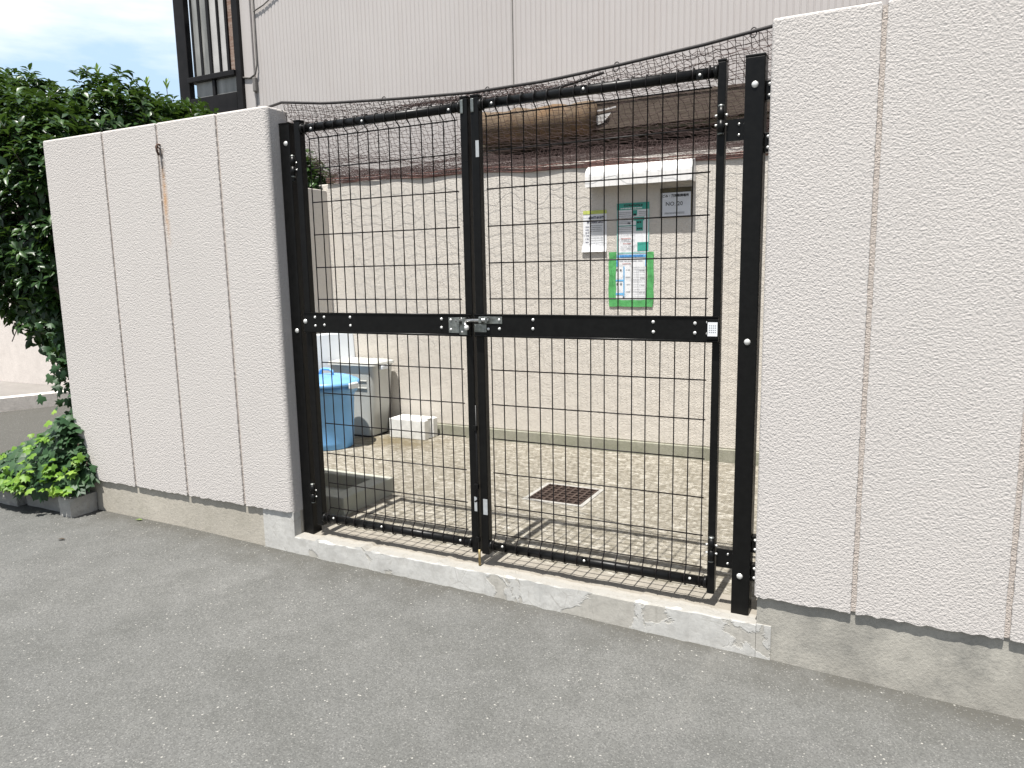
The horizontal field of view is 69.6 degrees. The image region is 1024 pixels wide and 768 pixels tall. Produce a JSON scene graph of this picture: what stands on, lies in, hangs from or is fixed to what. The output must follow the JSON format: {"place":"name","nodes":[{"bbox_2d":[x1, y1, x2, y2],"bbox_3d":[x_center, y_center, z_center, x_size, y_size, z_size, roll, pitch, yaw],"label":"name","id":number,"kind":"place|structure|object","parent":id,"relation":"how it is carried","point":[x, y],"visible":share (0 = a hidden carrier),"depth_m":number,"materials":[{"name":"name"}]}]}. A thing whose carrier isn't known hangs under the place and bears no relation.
{"place":"outdoors","nodes":[
{"label":"outdoors","id":0,"kind":"place"},
{"bbox_2d":[0,381,69,396],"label":"pavement","id":1,"kind":"structure","parent":0,"point":[8,388],"depth_m":8.62,"materials":[{"name":"grey concrete"}]},
{"bbox_2d":[0,0,197,194],"label":"sky","id":2,"kind":"structure","parent":0,"point":[58,37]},
{"bbox_2d":[0,405,1023,767],"bbox_3d":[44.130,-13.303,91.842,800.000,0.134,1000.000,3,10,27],"label":"road","id":3,"kind":"structure","parent":0,"point":[126,641],"depth_m":2.54,"materials":[{"name":"grey asphalt"}]},
{"bbox_2d":[0,491,26,506],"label":"edging block","id":4,"kind":"structure","parent":3,"relation":"on","point":[6,498],"depth_m":4.49,"materials":[{"name":"grey concrete"}]},
{"bbox_2d":[0,203,68,385],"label":"boundary wall","id":5,"kind":"structure","parent":3,"relation":"on","point":[19,362],"depth_m":9.08,"materials":[{"name":"beige paint"}]},
{"bbox_2d":[0,390,70,411],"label":"kerb","id":6,"kind":"structure","parent":3,"relation":"on","point":[17,402],"depth_m":7.87,"materials":[{"name":"concrete"}]},
{"bbox_2d":[26,493,70,511],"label":"edging block","id":7,"kind":"structure","parent":3,"relation":"on","point":[51,504],"depth_m":4.39,"materials":[{"name":"grey concrete"}]},
{"bbox_2d":[58,490,97,517],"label":"edging block","id":8,"kind":"structure","parent":3,"relation":"on","point":[74,506],"depth_m":4.26,"materials":[{"name":"grey concrete"}]},
{"bbox_2d":[43,106,332,545],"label":"stucco wall","id":9,"kind":"structure","parent":3,"relation":"on","point":[169,237],"depth_m":3.82,"materials":[{"name":"paint"}]},
{"bbox_2d":[268,24,772,106],"bbox_3d":[-0.177,-1.216,2.994,2.374,0.108,0.032,3,10,26],"label":"rope","id":10,"kind":"object","parent":9,"relation":"attached to","point":[618,64],"visible":0.97,"depth_m":2.83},
{"bbox_2d":[283,30,771,182],"bbox_3d":[-0.137,-1.423,4.271,4.120,0.299,2.362,3,10,27],"label":"bird net","id":11,"kind":"object","parent":10,"relation":"hanging from","point":[657,150],"visible":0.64,"depth_m":3.96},
{"bbox_2d":[95,62,335,188],"bbox_3d":[-2.613,-1.012,6.120,1.874,2.930,1.924,3,10,27],"label":"shrub","id":12,"kind":"object","parent":3,"relation":"on","point":[187,107],"visible":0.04,"depth_m":5.69,"materials":[{"name":"green plant"}]},
{"bbox_2d":[263,509,770,659],"bbox_3d":[-0.120,0.934,3.316,2.468,0.522,0.210,3,10,27],"label":"threshold","id":13,"kind":"object","parent":3,"relation":"on","point":[701,617],"visible":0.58,"depth_m":3.11,"materials":[{"name":"grey concrete"}]},
{"bbox_2d":[278,122,321,533],"bbox_3d":[-1.023,-0.210,3.593,0.076,2.036,0.071,3,10,27],"label":"gate post","id":14,"kind":"object","parent":13,"relation":"on","point":[292,230],"visible":0.72,"depth_m":3.56,"materials":[{"name":"black metal"}]},
{"bbox_2d":[290,95,488,565],"bbox_3d":[-0.554,-0.201,3.296,1.044,1.989,0.112,3,10,27],"label":"gate leaf","id":15,"kind":"object","parent":14,"relation":"attached to","point":[424,324],"visible":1,"depth_m":3.31,"materials":[{"name":"black paint"}]},
{"bbox_2d":[716,52,770,615],"bbox_3d":[0.830,-0.102,2.644,0.151,2.036,0.072,3,10,27],"label":"gate post","id":16,"kind":"object","parent":13,"relation":"on","point":[749,128],"visible":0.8,"depth_m":2.59,"materials":[{"name":"black metal"}]},
{"bbox_2d":[470,58,728,593],"bbox_3d":[0.302,-0.180,2.880,1.022,1.937,0.081,3,10,27],"label":"gate leaf","id":17,"kind":"object","parent":16,"relation":"attached to","point":[705,329],"visible":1,"depth_m":2.86,"materials":[{"name":"black paint"}]},
{"bbox_2d":[172,0,889,183],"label":"house","id":18,"kind":"structure","parent":3,"relation":"on","point":[247,54],"depth_m":6.68,"materials":[{"name":"beige paint"}]},
{"bbox_2d":[172,0,246,114],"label":"window","id":19,"kind":"structure","parent":18,"relation":"in","point":[216,36],"depth_m":7.74,"materials":[{"name":"black metal"}]},
{"bbox_2d":[486,140,743,166],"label":"block wall","id":20,"kind":"structure","parent":3,"relation":"on","point":[698,149],"depth_m":5.09,"materials":[{"name":"grey concrete"}]},
{"bbox_2d":[754,0,1023,719],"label":"stucco wall","id":21,"kind":"structure","parent":3,"relation":"on","point":[890,530],"depth_m":2.35,"materials":[{"name":"paint"}]},
{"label":"soil","id":22,"kind":"structure","parent":3,"relation":"on","visible":0},
{"bbox_2d":[0,318,99,503],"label":"ivy","id":23,"kind":"object","parent":22,"relation":"on","point":[43,466],"visible":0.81,"depth_m":4.30,"materials":[{"name":"green plant"}]},
{"bbox_2d":[0,63,182,367],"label":"shrub","id":24,"kind":"object","parent":22,"relation":"in","point":[34,116],"visible":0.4,"depth_m":4.46,"materials":[{"name":"green plant"}]},
{"bbox_2d":[323,430,757,599],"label":"floor","id":25,"kind":"structure","parent":0,"point":[726,471],"depth_m":4.15,"materials":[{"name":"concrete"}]},
{"bbox_2d":[317,333,354,372],"bbox_3d":[-1.525,-0.003,6.035,0.580,0.815,0.104,-9,12,-41],"label":"plastic board","id":26,"kind":"object","parent":25,"relation":"on","point":[334,340],"visible":0.03,"depth_m":6.06,"materials":[{"name":"white plastic"}]},
{"bbox_2d":[319,368,358,450],"bbox_3d":[-1.380,0.174,5.561,0.507,0.601,0.490,3,10,27],"label":"rubbish bin","id":27,"kind":"object","parent":25,"relation":"on","point":[338,413],"visible":0.54,"depth_m":5.42,"materials":[{"name":"blue plastic"}]},
{"bbox_2d":[324,468,393,515],"bbox_3d":[-1.231,0.610,4.375,0.960,0.108,0.454,3,10,27],"label":"concrete basin","id":28,"kind":"object","parent":25,"relation":"on","point":[369,482],"visible":0.39,"depth_m":4.21,"materials":[{"name":"grey concrete"}]},
{"bbox_2d":[328,357,393,436],"bbox_3d":[-1.212,0.103,5.997,0.490,0.606,0.310,3,10,27],"label":"rubbish bin","id":29,"kind":"object","parent":25,"relation":"on","point":[374,389],"visible":0.74,"depth_m":5.87,"materials":[{"name":"grey plastic"}]},
{"bbox_2d":[389,414,437,439],"bbox_3d":[-0.784,0.343,5.865,0.335,0.155,0.185,3,10,27],"label":"concrete block","id":30,"kind":"object","parent":25,"relation":"on","point":[416,422],"depth_m":5.80,"materials":[{"name":"white concrete"}]},
{"bbox_2d":[317,147,767,465],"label":"stucco wall","id":31,"kind":"structure","parent":25,"relation":"on","point":[731,272],"depth_m":5.33,"materials":[{"name":"beige paint"}]},
{"bbox_2d":[582,210,606,251],"bbox_3d":[0.569,-1.058,5.101,0.181,0.282,0.012,3,10,27],"label":"notice","id":32,"kind":"object","parent":31,"relation":"attached to","point":[597,236],"visible":0.91,"depth_m":5.10,"materials":[{"name":"white paper"}]},
{"bbox_2d":[608,252,653,306],"bbox_3d":[0.812,-0.715,5.035,0.322,0.376,0.005,3,10,27],"label":"notice","id":33,"kind":"object","parent":31,"relation":"attached to","point":[625,278],"visible":0.94,"depth_m":5.04,"materials":[{"name":"white paper"}]},
{"bbox_2d":[617,202,648,257],"bbox_3d":[0.818,-1.041,4.982,0.226,0.362,0.003,3,10,27],"label":"notice","id":34,"kind":"object","parent":31,"relation":"attached to","point":[639,234],"visible":0.86,"depth_m":4.98,"materials":[{"name":"white paper"}]},
{"bbox_2d":[585,158,695,188],"bbox_3d":[0.839,-1.391,4.859,0.722,0.147,0.104,3,10,27],"label":"notice hood","id":35,"kind":"object","parent":31,"relation":"attached to","point":[639,169],"visible":0.74,"depth_m":4.81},
{"bbox_2d":[660,186,691,216],"bbox_3d":[1.074,-1.190,4.822,0.212,0.190,0.012,3,10,27],"label":"sign","id":36,"kind":"object","parent":31,"relation":"attached to","point":[684,204],"visible":0.81,"depth_m":4.82,"materials":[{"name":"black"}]},
{"bbox_2d":[522,482,603,506],"bbox_3d":[0.303,0.698,4.280,0.368,0.126,0.355,3,10,27],"label":"drain grate","id":37,"kind":"object","parent":25,"relation":"in","point":[571,494],"visible":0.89,"depth_m":4.26,"materials":[{"name":"brown metal"}]},
{"bbox_2d":[483,83,769,162],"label":"shed","id":38,"kind":"structure","parent":0,"point":[657,106],"depth_m":5.27,"materials":[{"name":"brown wood"}]},
{"bbox_2d":[482,100,596,144],"bbox_3d":[0.159,-1.952,5.528,0.975,0.261,0.253,3,10,27],"label":"reed roll","id":39,"kind":"object","parent":38,"relation":"hanging from","point":[540,113],"visible":0.59,"depth_m":5.41,"materials":[{"name":"beige wicker"}]}
]}

